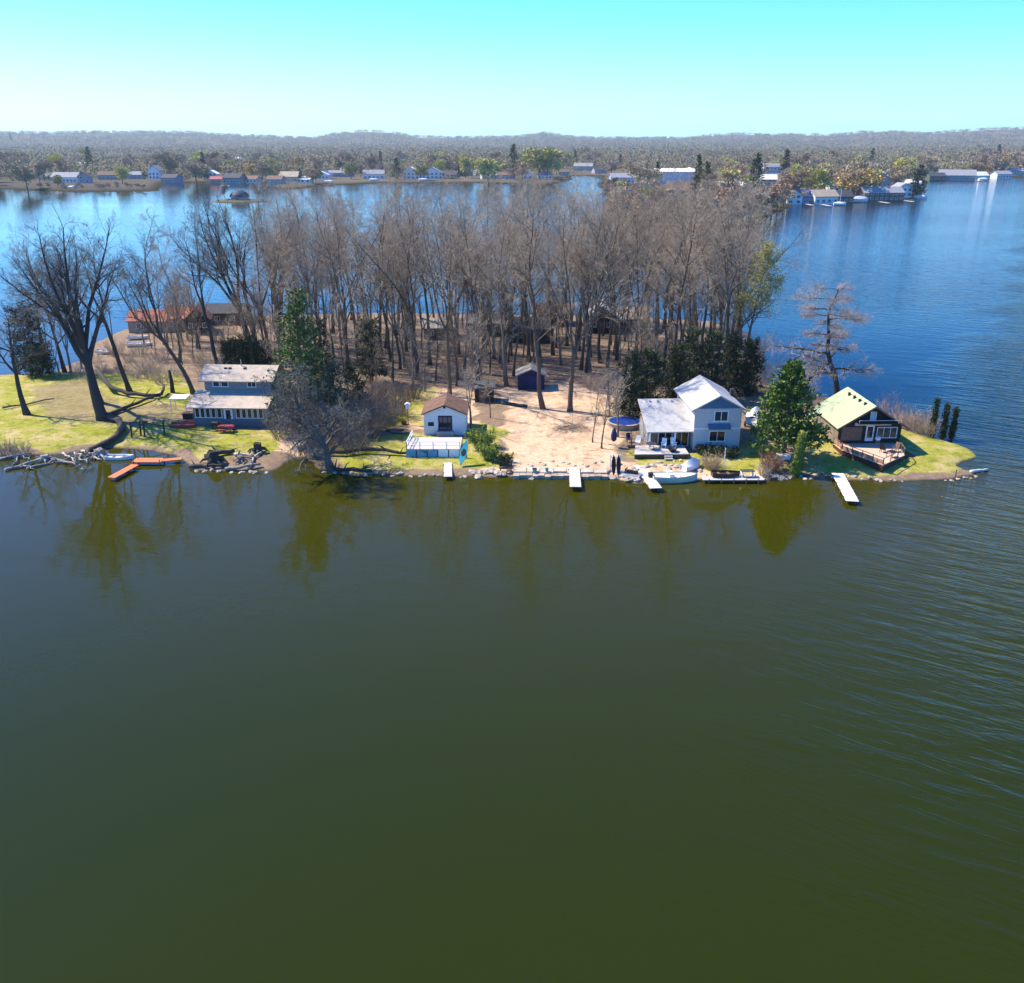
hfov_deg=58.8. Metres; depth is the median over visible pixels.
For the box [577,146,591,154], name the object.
willow tree
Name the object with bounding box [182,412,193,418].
storage box
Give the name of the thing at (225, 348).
evergreen tree
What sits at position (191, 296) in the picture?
understorey tree
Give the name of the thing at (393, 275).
bare tree
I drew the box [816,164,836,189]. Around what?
leafless tree
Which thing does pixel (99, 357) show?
undergrowth shrub
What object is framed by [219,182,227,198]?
leafless tree
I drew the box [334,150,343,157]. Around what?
leafless tree
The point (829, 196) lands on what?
lakeside house
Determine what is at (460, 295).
bare tree
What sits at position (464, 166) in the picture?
budding tree
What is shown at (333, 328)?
bare tree
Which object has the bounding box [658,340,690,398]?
evergreen tree
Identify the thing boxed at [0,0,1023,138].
sky
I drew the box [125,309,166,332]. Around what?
red roofed house
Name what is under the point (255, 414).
window
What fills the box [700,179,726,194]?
leafless tree
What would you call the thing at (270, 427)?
brush
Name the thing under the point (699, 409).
two storey house
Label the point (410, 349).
understorey tree
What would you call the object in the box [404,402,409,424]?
birdhouse
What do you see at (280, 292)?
bare tree
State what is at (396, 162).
conifer
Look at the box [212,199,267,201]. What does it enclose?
islet ground
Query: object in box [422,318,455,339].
shack
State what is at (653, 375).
evergreen tree
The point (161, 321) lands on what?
understorey tree
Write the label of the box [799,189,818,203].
lakeside house
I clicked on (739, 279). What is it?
bare tree
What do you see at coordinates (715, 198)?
leafless tree
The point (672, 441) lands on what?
garden chair
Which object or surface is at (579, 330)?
bare tree
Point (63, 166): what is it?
leafless tree
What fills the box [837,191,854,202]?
lakeside house
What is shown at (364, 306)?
understorey tree
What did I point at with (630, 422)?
round pool
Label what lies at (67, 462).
driftwood log
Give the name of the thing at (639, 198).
leafless tree
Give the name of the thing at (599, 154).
leafless tree
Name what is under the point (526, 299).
bare tree
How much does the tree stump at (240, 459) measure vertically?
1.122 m
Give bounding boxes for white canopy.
[169,394,190,412]
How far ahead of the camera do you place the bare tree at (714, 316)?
161.59 m
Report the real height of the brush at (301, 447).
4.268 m
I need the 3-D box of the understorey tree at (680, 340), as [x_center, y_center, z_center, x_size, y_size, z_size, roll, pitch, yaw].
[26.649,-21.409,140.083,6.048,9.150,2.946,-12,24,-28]
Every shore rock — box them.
[468,469,476,474]
[474,474,482,478]
[492,470,501,475]
[609,476,618,479]
[632,477,640,480]
[771,474,779,477]
[777,475,784,479]
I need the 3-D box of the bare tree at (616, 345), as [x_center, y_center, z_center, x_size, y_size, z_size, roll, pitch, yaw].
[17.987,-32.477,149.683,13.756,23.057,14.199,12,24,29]
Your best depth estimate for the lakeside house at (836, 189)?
642.11 m
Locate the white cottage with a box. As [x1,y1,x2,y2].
[421,393,469,435]
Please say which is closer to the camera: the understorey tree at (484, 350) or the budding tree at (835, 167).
the understorey tree at (484, 350)
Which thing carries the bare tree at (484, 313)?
on the island ground at (61, 421)
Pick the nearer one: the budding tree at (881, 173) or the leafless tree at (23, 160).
the budding tree at (881, 173)
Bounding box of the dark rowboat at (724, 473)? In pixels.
[711,470,739,476]
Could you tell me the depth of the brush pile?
117.57 m
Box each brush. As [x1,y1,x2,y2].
[252,399,309,439]
[265,386,293,414]
[269,384,322,431]
[269,388,337,436]
[280,420,329,458]
[287,375,342,420]
[301,415,345,446]
[313,400,378,444]
[316,383,368,424]
[323,397,376,436]
[332,379,392,421]
[332,420,378,455]
[346,398,399,438]
[351,376,393,411]
[355,393,406,428]
[372,377,410,402]
[379,389,418,418]
[392,379,430,400]
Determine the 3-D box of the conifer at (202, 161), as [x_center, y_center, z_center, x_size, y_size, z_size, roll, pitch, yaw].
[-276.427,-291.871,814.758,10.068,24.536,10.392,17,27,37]
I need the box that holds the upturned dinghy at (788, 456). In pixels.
[774,453,791,459]
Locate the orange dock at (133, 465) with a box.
[108,456,181,478]
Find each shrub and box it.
[0,436,20,456]
[6,440,32,454]
[67,359,92,375]
[92,348,105,362]
[93,362,109,372]
[97,338,128,355]
[111,362,131,372]
[119,348,138,361]
[120,339,150,355]
[125,354,160,372]
[127,367,142,379]
[138,358,169,379]
[144,361,183,383]
[146,345,173,362]
[163,333,176,341]
[170,366,183,376]
[176,343,191,351]
[182,329,204,341]
[187,346,209,362]
[189,362,213,377]
[194,350,230,368]
[202,325,228,341]
[217,321,239,334]
[369,376,392,391]
[401,357,414,369]
[414,370,433,382]
[418,385,448,401]
[438,360,463,379]
[463,424,495,448]
[475,439,500,460]
[494,450,513,462]
[495,339,514,354]
[512,354,542,368]
[543,327,567,345]
[576,368,612,390]
[602,365,627,382]
[645,339,664,355]
[695,442,718,455]
[698,450,726,470]
[713,443,726,456]
[719,445,741,457]
[744,324,779,355]
[744,350,789,383]
[753,461,773,477]
[755,445,787,472]
[789,430,807,476]
[798,380,822,396]
[874,389,914,416]
[888,402,930,428]
[899,405,942,432]
[906,412,949,437]
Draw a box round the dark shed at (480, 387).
[473,380,495,401]
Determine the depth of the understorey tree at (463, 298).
174.97 m
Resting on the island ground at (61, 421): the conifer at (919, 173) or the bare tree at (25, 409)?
the bare tree at (25, 409)
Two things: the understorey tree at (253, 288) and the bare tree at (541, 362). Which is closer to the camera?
the bare tree at (541, 362)
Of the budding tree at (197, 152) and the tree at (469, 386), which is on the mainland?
the budding tree at (197, 152)
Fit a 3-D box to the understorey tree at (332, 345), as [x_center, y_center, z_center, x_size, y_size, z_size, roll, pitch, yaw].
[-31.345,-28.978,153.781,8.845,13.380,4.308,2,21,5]
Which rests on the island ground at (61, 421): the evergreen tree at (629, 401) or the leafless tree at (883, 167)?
the evergreen tree at (629, 401)
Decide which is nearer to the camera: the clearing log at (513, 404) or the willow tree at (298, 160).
the clearing log at (513, 404)
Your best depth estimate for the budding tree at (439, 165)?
851.89 m
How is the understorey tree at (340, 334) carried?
on the island ground at (61, 421)
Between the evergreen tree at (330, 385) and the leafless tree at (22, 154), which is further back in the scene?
the leafless tree at (22, 154)
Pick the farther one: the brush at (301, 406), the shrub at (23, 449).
the brush at (301, 406)
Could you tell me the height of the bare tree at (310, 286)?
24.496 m
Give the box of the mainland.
[0,129,1023,234]
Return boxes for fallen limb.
[2,398,53,408]
[88,412,125,451]
[95,368,164,396]
[109,396,154,414]
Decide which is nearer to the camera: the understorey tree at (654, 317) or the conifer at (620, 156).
the understorey tree at (654, 317)
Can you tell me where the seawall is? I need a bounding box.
[513,466,607,479]
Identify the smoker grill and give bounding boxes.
[211,421,218,430]
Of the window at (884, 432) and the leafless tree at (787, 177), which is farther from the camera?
the leafless tree at (787, 177)
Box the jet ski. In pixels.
[620,467,641,477]
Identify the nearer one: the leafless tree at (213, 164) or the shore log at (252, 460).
the shore log at (252, 460)
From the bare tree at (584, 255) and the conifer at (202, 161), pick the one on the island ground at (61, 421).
the bare tree at (584, 255)
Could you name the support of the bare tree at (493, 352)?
on the island ground at (61, 421)
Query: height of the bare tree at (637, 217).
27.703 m
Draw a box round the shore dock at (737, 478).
[701,475,763,483]
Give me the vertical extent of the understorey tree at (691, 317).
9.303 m
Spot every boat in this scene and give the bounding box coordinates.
[94,349,117,353]
[125,342,152,345]
[127,335,148,338]
[648,470,697,483]
[744,406,761,427]
[833,189,845,204]
[853,196,867,201]
[913,195,926,198]
[978,177,987,180]
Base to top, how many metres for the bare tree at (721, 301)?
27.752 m
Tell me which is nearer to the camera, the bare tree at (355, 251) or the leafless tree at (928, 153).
the bare tree at (355, 251)
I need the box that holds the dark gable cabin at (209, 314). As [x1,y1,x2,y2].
[185,303,212,333]
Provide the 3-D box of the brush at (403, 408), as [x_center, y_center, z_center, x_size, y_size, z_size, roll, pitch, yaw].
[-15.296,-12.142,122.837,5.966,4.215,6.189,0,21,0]
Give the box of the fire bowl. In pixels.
[668,447,676,451]
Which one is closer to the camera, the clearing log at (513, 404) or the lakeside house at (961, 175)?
the clearing log at (513, 404)
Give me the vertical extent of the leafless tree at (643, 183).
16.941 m
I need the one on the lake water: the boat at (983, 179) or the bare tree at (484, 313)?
the boat at (983, 179)
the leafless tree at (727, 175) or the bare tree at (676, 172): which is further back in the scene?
the leafless tree at (727, 175)
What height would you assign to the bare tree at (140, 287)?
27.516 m
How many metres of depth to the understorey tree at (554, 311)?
162.15 m
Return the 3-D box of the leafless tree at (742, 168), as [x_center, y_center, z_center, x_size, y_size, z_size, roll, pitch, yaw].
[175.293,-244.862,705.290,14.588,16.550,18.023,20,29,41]
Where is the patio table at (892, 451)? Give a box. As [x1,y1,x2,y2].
[886,450,897,458]
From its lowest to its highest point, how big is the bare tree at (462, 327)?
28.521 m
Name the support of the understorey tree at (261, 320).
on the island ground at (61, 421)
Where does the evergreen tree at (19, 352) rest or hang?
on the island ground at (61, 421)
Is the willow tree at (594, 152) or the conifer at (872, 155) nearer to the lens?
the conifer at (872, 155)
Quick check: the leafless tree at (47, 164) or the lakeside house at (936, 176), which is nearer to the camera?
the leafless tree at (47, 164)
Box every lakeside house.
[42,173,51,179]
[50,172,80,182]
[77,172,92,182]
[97,171,118,179]
[128,171,144,178]
[147,165,164,178]
[160,174,183,182]
[205,170,220,179]
[209,176,222,182]
[222,173,245,182]
[245,175,261,182]
[265,175,285,185]
[278,171,299,181]
[299,176,313,182]
[318,171,333,178]
[328,170,353,176]
[362,170,384,178]
[402,167,421,178]
[422,167,442,178]
[442,171,459,178]
[498,172,514,178]
[523,170,533,178]
[537,172,552,178]
[558,169,569,175]
[573,163,593,170]
[591,167,606,173]
[609,173,635,181]
[665,181,711,194]
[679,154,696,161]
[760,174,776,185]
[762,163,780,172]
[786,189,802,204]
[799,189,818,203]
[810,189,839,203]
[825,181,844,190]
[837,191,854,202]
[855,186,905,201]
[871,174,891,186]
[891,182,913,197]
[902,179,921,188]
[925,172,946,180]
[938,169,976,180]
[976,171,989,179]
[990,171,1012,177]
[1006,168,1023,174]
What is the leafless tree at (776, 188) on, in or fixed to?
on the mainland
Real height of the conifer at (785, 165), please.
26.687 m
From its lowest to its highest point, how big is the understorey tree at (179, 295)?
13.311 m
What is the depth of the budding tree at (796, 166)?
663.69 m
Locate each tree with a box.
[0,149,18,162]
[0,233,103,402]
[0,237,87,372]
[0,299,27,374]
[0,299,50,415]
[1,208,65,371]
[2,303,52,373]
[3,199,141,420]
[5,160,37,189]
[7,155,27,162]
[13,153,29,164]
[19,339,58,379]
[26,292,52,371]
[31,163,43,181]
[31,326,62,376]
[34,159,52,180]
[36,230,132,391]
[46,152,63,167]
[47,306,72,371]
[50,158,76,171]
[51,175,62,184]
[76,147,89,154]
[76,155,84,161]
[78,205,195,394]
[79,237,123,352]
[112,166,129,183]
[120,157,140,170]
[129,303,146,347]
[136,214,195,360]
[138,276,179,353]
[140,154,157,166]
[140,239,177,344]
[141,305,151,347]
[145,304,173,340]
[148,159,164,167]
[149,306,159,352]
[155,184,260,340]
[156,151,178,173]
[157,272,189,345]
[160,272,187,341]
[160,299,173,347]
[161,280,197,340]
[162,271,187,318]
[162,285,184,362]
[164,205,218,362]
[164,259,187,330]
[169,277,215,348]
[172,154,182,172]
[172,273,207,349]
[173,315,187,364]
[175,154,191,161]
[177,292,202,357]
[178,265,199,336]
[182,159,211,183]
[184,156,209,177]
[184,181,317,357]
[189,150,205,156]
[189,154,200,160]
[204,151,219,159]
[204,214,260,340]
[206,158,222,172]
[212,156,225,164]
[213,312,235,341]
[215,336,240,364]
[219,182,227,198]
[220,153,235,162]
[222,159,235,168]
[222,289,266,335]
[224,163,233,171]
[229,272,251,316]
[229,332,254,364]
[230,217,297,367]
[230,274,254,337]
[230,296,273,339]
[234,186,308,329]
[237,196,309,312]
[238,168,314,338]
[240,196,351,342]
[242,163,258,175]
[242,197,310,347]
[244,224,279,285]
[245,262,266,340]
[245,278,265,340]
[246,338,277,364]
[248,202,350,351]
[249,282,278,340]
[250,156,278,176]
[251,152,266,159]
[251,182,260,194]
[251,321,295,383]
[251,358,370,476]
[252,289,268,338]
[254,181,308,322]
[254,212,329,347]
[256,265,267,304]
[258,170,319,323]
[259,310,283,364]
[260,301,279,350]
[264,185,311,260]
[265,166,278,175]
[265,286,334,422]
[266,156,280,167]
[266,211,338,341]
[267,152,282,161]
[272,213,335,323]
[276,209,329,342]
[277,177,359,336]
[281,281,300,352]
[284,229,339,363]
[289,156,305,168]
[289,184,401,361]
[291,297,315,360]
[296,174,361,333]
[300,186,356,319]
[300,201,414,336]
[300,318,339,397]
[301,197,354,337]
[301,212,385,367]
[305,153,327,169]
[305,169,318,181]
[305,283,346,357]
[307,168,322,180]
[308,174,374,354]
[309,205,345,323]
[310,187,369,344]
[310,223,376,329]
[310,360,350,420]
[317,267,337,338]
[320,460,371,471]
[321,289,358,384]
[324,191,441,379]
[328,435,437,453]
[332,156,346,169]
[332,296,347,348]
[332,362,372,415]
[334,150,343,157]
[335,188,394,369]
[336,267,348,313]
[340,188,422,348]
[341,161,358,178]
[342,163,411,361]
[342,286,366,361]
[343,152,358,161]
[345,283,377,356]
[347,237,431,369]
[348,227,392,341]
[350,309,376,382]
[352,317,392,381]
[355,168,449,317]
[356,163,369,172]
[358,201,431,353]
[362,154,376,169]
[364,208,414,382]
[364,332,385,385]
[366,207,440,341]
[369,154,433,334]
[370,182,430,351]
[373,217,421,356]
[374,161,388,170]
[374,166,440,310]
[379,223,421,328]
[379,289,421,367]
[384,194,509,358]
[385,186,443,327]
[387,169,458,365]
[388,192,483,394]
[389,308,436,387]
[392,149,412,160]
[395,184,441,317]
[397,198,515,354]
[398,277,421,347]
[401,304,420,350]
[402,286,439,348]
[410,172,547,352]
[412,165,428,177]
[413,334,430,391]
[419,298,451,380]
[421,168,473,344]
[421,196,480,304]
[422,152,435,161]
[424,203,483,340]
[425,154,445,168]
[427,275,454,317]
[430,169,509,374]
[431,159,445,170]
[433,191,492,368]
[433,212,509,296]
[434,152,449,159]
[436,293,470,379]
[437,181,478,328]
[438,155,455,170]
[442,234,491,358]
[442,294,463,385]
[447,178,534,386]
[451,212,513,358]
[452,154,472,175]
[452,277,465,330]
[454,221,519,339]
[456,316,483,390]
[457,355,480,427]
[458,155,474,177]
[460,292,470,313]
[461,218,554,369]
[461,298,488,380]
[462,170,532,344]
[462,326,494,380]
[465,301,485,360]
[467,187,525,363]
[471,270,496,351]
[473,156,504,182]
[475,169,518,336]
[477,143,583,409]
[478,295,498,374]
[483,327,517,380]
[486,151,500,157]
[486,153,496,158]
[486,157,501,170]
[490,203,532,316]
[491,184,564,376]
[491,306,500,351]
[493,161,568,361]
[493,270,524,355]
[493,280,523,362]
[500,281,520,347]
[502,180,674,411]
[502,220,541,351]
[503,211,558,367]
[504,163,549,312]
[507,180,552,344]
[511,185,549,315]
[513,292,535,356]
[514,163,530,180]
[515,153,527,165]
[515,290,558,361]
[517,169,587,355]
[519,146,563,171]
[532,270,581,342]
[533,284,574,347]
[534,155,563,171]
[535,191,588,364]
[535,281,550,356]
[538,184,643,328]
[541,173,608,345]
[541,188,607,372]
[543,179,617,356]
[545,270,561,346]
[549,219,579,332]
[550,155,608,321]
[552,211,627,346]
[553,285,592,359]
[554,167,631,363]
[557,174,631,369]
[560,154,567,168]
[562,211,625,309]
[563,152,574,167]
[567,299,583,337]
[568,177,636,350]
[569,183,646,369]
[570,185,640,372]
[572,292,601,351]
[574,224,663,359]
[575,215,642,335]
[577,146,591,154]
[582,151,593,160]
[586,148,602,155]
[590,151,603,158]
[591,190,693,367]
[598,221,634,344]
[599,182,618,200]
[604,348,650,419]
[605,159,683,362]
[605,177,618,185]
[606,159,618,172]
[606,184,634,216]
[606,278,630,354]
[607,202,658,347]
[608,170,721,370]
[608,367,633,436]
[611,189,638,209]
[612,318,632,363]
[615,180,626,190]
[616,192,665,330]
[619,268,645,350]
[621,223,668,331]
[622,178,634,187]
[623,300,660,382]
[624,193,655,341]
[625,182,639,195]
[627,188,675,293]
[627,306,657,359]
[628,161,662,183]
[629,188,671,224]
[629,283,643,346]
[629,302,657,362]
[631,220,675,348]
[634,181,698,344]
[635,217,678,321]
[635,348,668,403]
[636,177,659,189]
[637,162,729,394]
[637,299,655,379]
[638,186,657,194]
[639,277,655,323]
[643,162,697,304]
[643,211,694,328]
[643,314,663,361]
[647,175,712,361]
[647,303,667,364]
[655,185,720,339]
[656,180,748,339]
[658,190,745,330]
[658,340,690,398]
[661,168,767,360]
[663,201,720,327]
[663,216,718,379]
[663,305,681,363]
[666,251,682,329]
[666,318,684,378]
[668,278,683,337]
[671,192,712,336]
[671,328,691,355]
[674,274,699,340]
[675,324,710,393]
[677,268,696,320]
[682,195,788,371]
[682,277,714,323]
[682,299,691,331]
[685,303,696,332]
[689,172,790,358]
[690,196,730,231]
[691,292,704,353]
[692,168,736,327]
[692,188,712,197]
[695,329,729,392]
[696,195,730,225]
[696,216,763,327]
[697,295,709,327]
[698,213,786,330]
[698,263,723,334]
[699,183,791,381]
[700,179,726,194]
[700,196,817,364]
[704,227,748,347]
[705,174,772,348]
[706,173,720,181]
[707,179,738,195]
[710,297,720,331]
[711,168,740,176]
[716,162,729,168]
[716,330,749,395]
[719,186,734,223]
[719,239,786,360]
[719,296,731,339]
[722,171,744,181]
[722,288,742,358]
[723,198,741,229]
[724,160,737,168]
[731,182,741,197]
[731,198,743,223]
[731,198,752,223]
[732,165,745,174]
[734,337,767,395]
[738,157,750,164]
[739,163,752,168]
[739,177,764,190]
[739,192,765,217]
[740,181,767,197]
[742,357,834,454]
[747,184,771,215]
[753,200,767,212]
[756,279,881,393]
[765,192,780,216]
[766,182,785,213]
[771,177,801,190]
[776,192,795,208]
[779,170,811,188]
[781,184,795,206]
[788,153,810,165]
[788,167,800,174]
[791,163,803,172]
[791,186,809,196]
[795,160,825,188]
[802,165,833,189]
[808,163,828,188]
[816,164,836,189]
[827,165,837,180]
[828,149,843,157]
[830,167,884,194]
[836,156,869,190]
[838,168,864,189]
[847,154,866,164]
[866,167,883,186]
[869,161,881,170]
[870,160,889,171]
[884,163,912,182]
[888,170,906,183]
[893,156,917,178]
[912,164,930,177]
[917,152,939,163]
[919,159,940,173]
[924,150,935,155]
[962,152,989,170]
[966,160,984,169]
[970,152,990,171]
[976,158,988,171]
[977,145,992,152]
[977,161,990,170]
[987,154,1005,170]
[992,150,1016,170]
[1010,156,1023,166]
[1018,156,1023,167]
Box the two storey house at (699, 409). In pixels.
[638,375,746,449]
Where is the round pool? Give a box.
[607,416,639,430]
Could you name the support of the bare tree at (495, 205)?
on the island ground at (61, 421)
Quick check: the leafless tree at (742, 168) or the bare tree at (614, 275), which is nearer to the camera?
the bare tree at (614, 275)
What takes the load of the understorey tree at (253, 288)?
on the island ground at (61, 421)
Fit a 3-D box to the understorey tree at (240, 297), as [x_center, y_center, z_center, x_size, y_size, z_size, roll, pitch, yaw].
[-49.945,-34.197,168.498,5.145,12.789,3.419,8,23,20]
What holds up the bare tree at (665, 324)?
on the island ground at (61, 421)
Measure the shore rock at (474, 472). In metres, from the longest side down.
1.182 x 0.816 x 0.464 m
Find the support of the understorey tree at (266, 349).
on the island ground at (61, 421)
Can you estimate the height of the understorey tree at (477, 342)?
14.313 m
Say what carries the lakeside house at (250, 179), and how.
on the mainland
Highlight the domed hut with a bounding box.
[229,190,248,199]
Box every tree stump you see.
[37,454,49,462]
[85,447,110,459]
[200,449,228,468]
[233,455,247,464]
[247,442,268,453]
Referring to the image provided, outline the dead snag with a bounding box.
[168,370,174,392]
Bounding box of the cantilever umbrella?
[611,425,634,447]
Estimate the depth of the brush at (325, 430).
111.25 m
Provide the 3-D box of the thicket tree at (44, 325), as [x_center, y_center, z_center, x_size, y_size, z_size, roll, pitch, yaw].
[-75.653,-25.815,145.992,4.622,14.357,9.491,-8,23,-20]
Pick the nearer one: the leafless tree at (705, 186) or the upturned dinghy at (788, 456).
the upturned dinghy at (788, 456)
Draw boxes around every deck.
[406,430,461,456]
[634,445,688,459]
[833,437,914,471]
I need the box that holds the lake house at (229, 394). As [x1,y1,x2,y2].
[186,360,286,427]
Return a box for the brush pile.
[547,411,602,433]
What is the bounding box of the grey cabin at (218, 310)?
[206,303,252,324]
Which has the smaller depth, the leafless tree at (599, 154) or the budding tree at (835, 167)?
the budding tree at (835, 167)
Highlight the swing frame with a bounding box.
[128,421,164,437]
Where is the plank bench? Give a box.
[499,462,511,471]
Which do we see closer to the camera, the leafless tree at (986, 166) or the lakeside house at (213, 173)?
the lakeside house at (213, 173)
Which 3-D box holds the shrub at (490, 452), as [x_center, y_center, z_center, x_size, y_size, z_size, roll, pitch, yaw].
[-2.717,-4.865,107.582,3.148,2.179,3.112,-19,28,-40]
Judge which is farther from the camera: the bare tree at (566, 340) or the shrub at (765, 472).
the bare tree at (566, 340)
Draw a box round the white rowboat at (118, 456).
[104,454,133,459]
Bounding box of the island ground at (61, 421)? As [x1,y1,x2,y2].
[0,313,985,483]
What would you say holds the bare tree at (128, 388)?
on the island ground at (61, 421)
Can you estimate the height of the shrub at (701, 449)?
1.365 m
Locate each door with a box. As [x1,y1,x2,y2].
[222,315,227,324]
[223,409,232,418]
[438,416,452,430]
[479,389,484,401]
[527,377,536,388]
[600,322,603,332]
[657,433,671,444]
[675,433,688,445]
[864,426,874,440]
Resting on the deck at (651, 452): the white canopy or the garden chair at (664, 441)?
the garden chair at (664, 441)
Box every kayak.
[168,424,196,427]
[171,420,193,423]
[459,440,467,464]
[611,455,615,475]
[616,455,620,474]
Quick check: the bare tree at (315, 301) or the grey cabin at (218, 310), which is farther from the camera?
the grey cabin at (218, 310)
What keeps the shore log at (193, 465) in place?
on the island ground at (61, 421)
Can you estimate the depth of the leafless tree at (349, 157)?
974.21 m
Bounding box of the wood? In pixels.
[0,126,1023,180]
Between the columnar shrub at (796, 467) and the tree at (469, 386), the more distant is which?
the tree at (469, 386)
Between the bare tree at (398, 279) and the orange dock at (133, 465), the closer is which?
the orange dock at (133, 465)
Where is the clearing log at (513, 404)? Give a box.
[501,401,527,407]
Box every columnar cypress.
[926,396,941,436]
[937,402,951,439]
[947,406,960,440]
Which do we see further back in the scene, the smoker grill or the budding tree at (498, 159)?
the budding tree at (498, 159)
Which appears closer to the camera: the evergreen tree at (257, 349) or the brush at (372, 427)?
the brush at (372, 427)
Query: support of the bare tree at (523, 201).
on the island ground at (61, 421)
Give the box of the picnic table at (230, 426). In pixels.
[217,425,233,432]
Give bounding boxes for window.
[194,409,199,417]
[200,409,205,417]
[205,409,210,417]
[211,409,216,417]
[212,382,219,386]
[217,409,222,417]
[221,382,228,386]
[235,409,240,417]
[241,409,246,417]
[247,383,255,386]
[247,409,251,417]
[252,409,257,418]
[258,410,263,418]
[427,421,434,426]
[708,431,725,441]
[713,411,728,421]
[870,412,876,419]
[876,427,897,437]
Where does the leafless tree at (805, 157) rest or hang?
on the mainland
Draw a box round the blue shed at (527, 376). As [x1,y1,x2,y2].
[515,363,546,390]
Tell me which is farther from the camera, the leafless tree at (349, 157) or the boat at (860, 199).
the leafless tree at (349, 157)
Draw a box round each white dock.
[443,462,452,477]
[568,467,581,487]
[633,465,661,489]
[832,473,858,502]
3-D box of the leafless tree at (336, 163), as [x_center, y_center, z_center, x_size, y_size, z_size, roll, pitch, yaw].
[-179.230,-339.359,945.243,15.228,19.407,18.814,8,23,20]
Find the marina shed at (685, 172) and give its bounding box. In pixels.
[652,168,694,183]
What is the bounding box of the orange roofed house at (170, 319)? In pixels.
[163,305,195,330]
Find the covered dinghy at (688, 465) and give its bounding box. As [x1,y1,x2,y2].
[680,458,699,471]
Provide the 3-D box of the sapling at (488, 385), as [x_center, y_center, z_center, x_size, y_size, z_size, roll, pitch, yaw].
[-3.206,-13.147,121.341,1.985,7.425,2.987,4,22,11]
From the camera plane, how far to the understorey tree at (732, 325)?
152.72 m
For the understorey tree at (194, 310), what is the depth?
152.97 m
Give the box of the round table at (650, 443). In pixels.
[646,442,656,446]
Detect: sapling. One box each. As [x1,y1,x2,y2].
[480,367,493,417]
[584,379,607,442]
[589,368,623,448]
[599,361,616,417]
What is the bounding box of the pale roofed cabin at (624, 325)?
[617,307,644,331]
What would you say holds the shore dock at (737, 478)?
in the lake water
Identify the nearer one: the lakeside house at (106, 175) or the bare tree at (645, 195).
the bare tree at (645, 195)
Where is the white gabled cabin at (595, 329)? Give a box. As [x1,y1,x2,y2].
[588,302,620,332]
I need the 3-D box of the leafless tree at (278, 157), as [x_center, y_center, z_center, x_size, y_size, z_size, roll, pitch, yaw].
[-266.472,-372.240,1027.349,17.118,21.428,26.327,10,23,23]
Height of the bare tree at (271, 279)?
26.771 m
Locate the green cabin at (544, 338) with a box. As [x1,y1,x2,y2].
[508,316,549,342]
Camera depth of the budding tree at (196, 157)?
996.37 m
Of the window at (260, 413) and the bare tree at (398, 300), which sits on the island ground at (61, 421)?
the bare tree at (398, 300)
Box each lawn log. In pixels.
[386,428,403,431]
[390,430,409,433]
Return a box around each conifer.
[83,146,93,165]
[199,151,210,179]
[378,151,381,161]
[391,158,402,179]
[506,144,518,176]
[617,154,622,168]
[654,162,662,187]
[690,153,702,192]
[702,161,713,180]
[742,152,767,196]
[778,148,790,174]
[868,148,875,160]
[908,164,927,195]
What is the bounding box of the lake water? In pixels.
[0,151,1023,982]
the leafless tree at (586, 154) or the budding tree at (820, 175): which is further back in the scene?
the leafless tree at (586, 154)
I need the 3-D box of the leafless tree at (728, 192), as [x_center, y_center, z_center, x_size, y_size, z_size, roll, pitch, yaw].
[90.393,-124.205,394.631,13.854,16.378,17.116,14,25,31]
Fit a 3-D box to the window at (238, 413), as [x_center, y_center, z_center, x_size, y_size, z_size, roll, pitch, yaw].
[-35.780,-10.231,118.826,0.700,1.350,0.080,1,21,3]
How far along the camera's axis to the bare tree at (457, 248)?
179.47 m
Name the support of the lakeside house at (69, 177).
on the mainland
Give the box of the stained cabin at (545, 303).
[535,302,569,325]
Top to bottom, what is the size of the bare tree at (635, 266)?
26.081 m
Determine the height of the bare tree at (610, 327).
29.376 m
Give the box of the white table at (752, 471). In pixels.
[740,469,754,476]
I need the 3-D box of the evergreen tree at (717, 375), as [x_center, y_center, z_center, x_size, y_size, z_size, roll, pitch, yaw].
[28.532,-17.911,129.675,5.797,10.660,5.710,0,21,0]
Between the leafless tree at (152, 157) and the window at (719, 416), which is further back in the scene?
the leafless tree at (152, 157)
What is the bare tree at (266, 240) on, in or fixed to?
on the island ground at (61, 421)
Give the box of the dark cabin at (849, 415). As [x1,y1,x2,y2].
[813,387,909,442]
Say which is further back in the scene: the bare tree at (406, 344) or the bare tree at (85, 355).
the bare tree at (406, 344)
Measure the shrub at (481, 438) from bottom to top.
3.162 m
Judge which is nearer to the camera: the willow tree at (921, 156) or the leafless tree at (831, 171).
the leafless tree at (831, 171)
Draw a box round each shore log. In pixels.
[188,456,224,467]
[204,445,235,457]
[225,462,260,470]
[234,450,253,456]
[246,449,262,469]
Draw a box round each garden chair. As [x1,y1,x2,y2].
[626,433,630,442]
[635,435,640,444]
[661,438,666,448]
[670,437,676,446]
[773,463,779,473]
[879,443,885,452]
[892,442,900,450]
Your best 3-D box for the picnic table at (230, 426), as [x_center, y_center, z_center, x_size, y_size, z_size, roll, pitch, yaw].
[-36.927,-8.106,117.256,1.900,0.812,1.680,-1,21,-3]
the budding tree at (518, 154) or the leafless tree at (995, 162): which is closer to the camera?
the leafless tree at (995, 162)
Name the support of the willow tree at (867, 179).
on the mainland
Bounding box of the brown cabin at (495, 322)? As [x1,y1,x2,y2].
[463,310,513,335]
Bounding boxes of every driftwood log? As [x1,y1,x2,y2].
[0,451,30,459]
[4,455,41,470]
[12,453,19,464]
[26,448,79,469]
[48,453,76,465]
[62,451,77,462]
[73,449,87,462]
[81,448,102,460]
[969,468,988,472]

